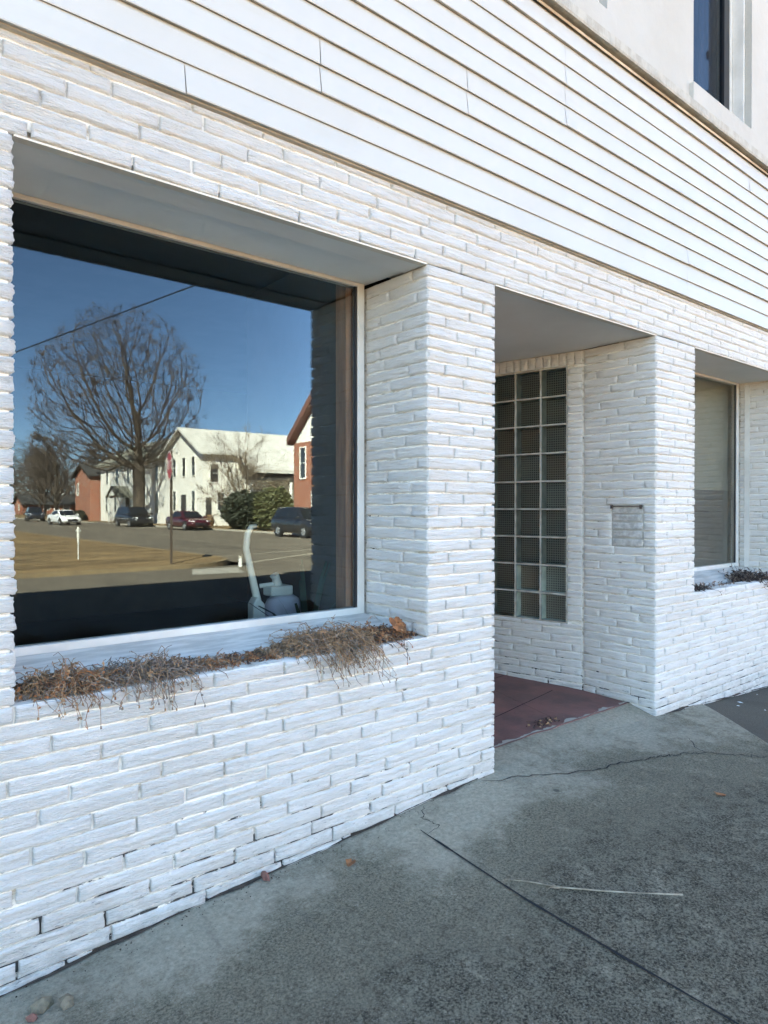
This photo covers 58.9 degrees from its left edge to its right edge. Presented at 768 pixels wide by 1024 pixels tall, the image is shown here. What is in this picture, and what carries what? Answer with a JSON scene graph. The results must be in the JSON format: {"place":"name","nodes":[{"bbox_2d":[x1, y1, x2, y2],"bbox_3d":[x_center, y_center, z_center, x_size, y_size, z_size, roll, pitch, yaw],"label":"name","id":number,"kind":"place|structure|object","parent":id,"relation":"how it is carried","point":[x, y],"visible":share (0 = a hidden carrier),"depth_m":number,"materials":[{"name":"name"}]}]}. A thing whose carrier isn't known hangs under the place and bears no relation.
{"place":"outdoors","nodes":[
{"label":"outdoors","id":0,"kind":"place"},
{"bbox_2d":[0,703,767,1023],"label":"sidewalk","id":1,"kind":"structure","parent":0,"point":[407,920],"depth_m":2.14,"materials":[{"name":"concrete"}]},
{"bbox_2d":[25,1013,37,1021],"bbox_3d":[-0.915,1.311,1.765,0.025,0.020,0.025,0,1,32],"label":"brick chip","id":2,"kind":"object","parent":1,"relation":"on","point":[32,1017],"visible":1,"depth_m":1.76,"materials":[{"name":"brick"}]},
{"bbox_2d":[30,996,53,1013],"bbox_3d":[-0.909,1.308,1.807,0.055,0.035,0.048,0,0,-9],"label":"rubble","id":3,"kind":"object","parent":1,"relation":"on","point":[42,1005],"visible":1,"depth_m":1.80,"materials":[{"name":"stone"}]},
{"bbox_2d":[59,993,72,1010],"bbox_3d":[-0.849,1.303,1.810,0.040,0.025,0.040,0,1,33],"label":"rubble","id":4,"kind":"object","parent":1,"relation":"on","point":[65,1001],"visible":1,"depth_m":1.80,"materials":[{"name":"stone"}]},
{"bbox_2d":[261,871,269,880],"bbox_3d":[-0.413,1.268,2.367,0.025,0.033,0.055,0,1,-43],"label":"brick chip","id":5,"kind":"object","parent":1,"relation":"on","point":[265,875],"visible":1,"depth_m":2.36,"materials":[{"name":"brick"}]},
{"bbox_2d":[345,858,355,866],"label":"dry leaf","id":6,"kind":"object","parent":1,"relation":"on","point":[349,862],"visible":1,"depth_m":2.44,"materials":[{"name":"brown plant"}]},
{"bbox_2d":[0,0,767,995],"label":"storefront building","id":7,"kind":"structure","parent":1,"relation":"on","point":[438,328],"depth_m":3.24,"materials":[{"name":"white brick"}]},
{"bbox_2d":[11,652,132,729],"bbox_3d":[-0.958,0.522,2.071,0.351,0.215,0.350,0,1,-40],"label":"dead plant","id":8,"kind":"object","parent":7,"relation":"on","point":[62,683],"visible":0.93,"depth_m":2.02,"materials":[{"name":"brown plant"}]},
{"bbox_2d":[83,645,215,710],"bbox_3d":[-0.757,0.542,2.216,0.468,0.173,0.368,0,1,-40],"label":"dead plant","id":9,"kind":"object","parent":7,"relation":"on","point":[152,670],"visible":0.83,"depth_m":2.18,"materials":[{"name":"brown plant"}]},
{"bbox_2d":[12,192,388,684],"bbox_3d":[-0.602,-0.251,2.601,1.555,1.629,0.368,0,1,-40],"label":"display window frame","id":10,"kind":"structure","parent":7,"relation":"in","point":[200,640],"depth_m":2.68,"materials":[{"name":"white paint"}]},
{"bbox_2d":[168,648,240,676],"bbox_3d":[-0.649,0.522,2.364,0.310,0.070,0.264,0,0,-19],"label":"dead plant","id":11,"kind":"object","parent":7,"relation":"on","point":[216,664],"visible":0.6,"depth_m":2.35,"materials":[{"name":"brown plant"}]},
{"bbox_2d":[212,645,289,666],"bbox_3d":[-0.483,0.526,2.493,0.324,0.049,0.195,0,1,-40],"label":"dead plant","id":12,"kind":"object","parent":7,"relation":"on","point":[251,656],"visible":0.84,"depth_m":2.46,"materials":[{"name":"brown plant"}]},
{"bbox_2d":[243,524,300,618],"bbox_3d":[-0.599,0.605,3.752,0.364,1.080,0.260,0,1,-40],"label":"vacuum cleaner","id":13,"kind":"object","parent":7,"relation":"on","point":[283,593],"visible":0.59,"depth_m":3.70,"materials":[{"name":"white plastic"}]},
{"bbox_2d":[254,615,399,688],"bbox_3d":[-0.191,0.537,2.668,0.605,0.260,0.501,0,1,-40],"label":"dead plant","id":14,"kind":"object","parent":7,"relation":"on","point":[326,640],"visible":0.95,"depth_m":2.62,"materials":[{"name":"brown plant"}]},
{"bbox_2d":[349,621,417,664],"bbox_3d":[-0.027,0.535,2.857,0.374,0.159,0.356,0,1,-40],"label":"dead plant","id":15,"kind":"object","parent":7,"relation":"on","point":[392,631],"visible":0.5,"depth_m":2.84,"materials":[{"name":"brown plant"}]},
{"bbox_2d":[389,616,406,632],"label":"dry leaf","id":16,"kind":"object","parent":15,"relation":"on","point":[394,621],"visible":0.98,"depth_m":2.89,"materials":[{"name":"brown plant"}]},
{"bbox_2d":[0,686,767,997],"bbox_3d":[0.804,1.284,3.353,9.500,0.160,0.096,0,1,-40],"label":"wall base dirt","id":17,"kind":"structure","parent":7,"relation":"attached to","point":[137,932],"depth_m":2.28,"materials":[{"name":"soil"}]},
{"bbox_2d":[526,715,563,728],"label":"leaf litter","id":18,"kind":"object","parent":7,"relation":"on","point":[546,723],"visible":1,"depth_m":3.80,"materials":[{"name":"brown plant"}]},
{"bbox_2d":[570,0,616,37],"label":"upper window","id":19,"kind":"structure","parent":7,"relation":"in","point":[592,8],"depth_m":3.62,"materials":[{"name":"white paint"}]},
{"bbox_2d":[692,583,721,594],"bbox_3d":[2.065,0.510,4.549,0.323,0.078,0.312,0,1,-40],"label":"dead plant","id":20,"kind":"object","parent":7,"relation":"on","point":[699,587],"visible":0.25,"depth_m":4.54,"materials":[{"name":"brown plant"}]},
{"bbox_2d":[700,581,734,586],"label":"dead plant","id":21,"kind":"object","parent":7,"relation":"on","point":[703,583],"visible":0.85,"depth_m":4.84,"materials":[{"name":"brown plant"}]},
{"bbox_2d":[690,0,757,149],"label":"upper window","id":22,"kind":"structure","parent":7,"relation":"in","point":[730,108],"depth_m":4.93,"materials":[{"name":"white paint"}]},
{"bbox_2d":[692,372,764,586],"bbox_3d":[2.461,-0.270,5.133,1.654,1.629,0.368,0,1,-40],"label":"display window frame","id":23,"kind":"structure","parent":7,"relation":"in","point":[707,573],"depth_m":5.74,"materials":[{"name":"white paint"}]},
{"bbox_2d":[718,563,767,588],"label":"dead plant","id":24,"kind":"object","parent":7,"relation":"on","point":[739,575],"visible":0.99,"depth_m":5.15,"materials":[{"name":"brown plant"}]},
{"bbox_2d":[421,830,738,1023],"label":"pavement joint","id":25,"kind":"object","parent":1,"relation":"on","point":[589,936],"visible":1,"depth_m":2.03,"materials":[{"name":"black"}]},
{"bbox_2d":[505,879,682,895],"bbox_3d":[0.693,1.248,2.245,0.574,0.026,0.064,0,0,8],"label":"twig","id":26,"kind":"object","parent":1,"relation":"on","point":[559,887],"visible":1,"depth_m":2.25,"materials":[{"name":"grey wood"}]},
{"bbox_2d":[482,752,765,780],"bbox_3d":[1.183,1.227,3.319,1.560,0.036,0.149,0,0,-15],"label":"pavement crack","id":27,"kind":"object","parent":1,"relation":"on","point":[604,768],"visible":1,"depth_m":3.23,"materials":[{"name":"black concrete"}]},
{"bbox_2d":[704,687,767,742],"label":"old paving","id":28,"kind":"structure","parent":0,"point":[749,713],"depth_m":4.35,"materials":[{"name":"grey concrete"}]}
]}

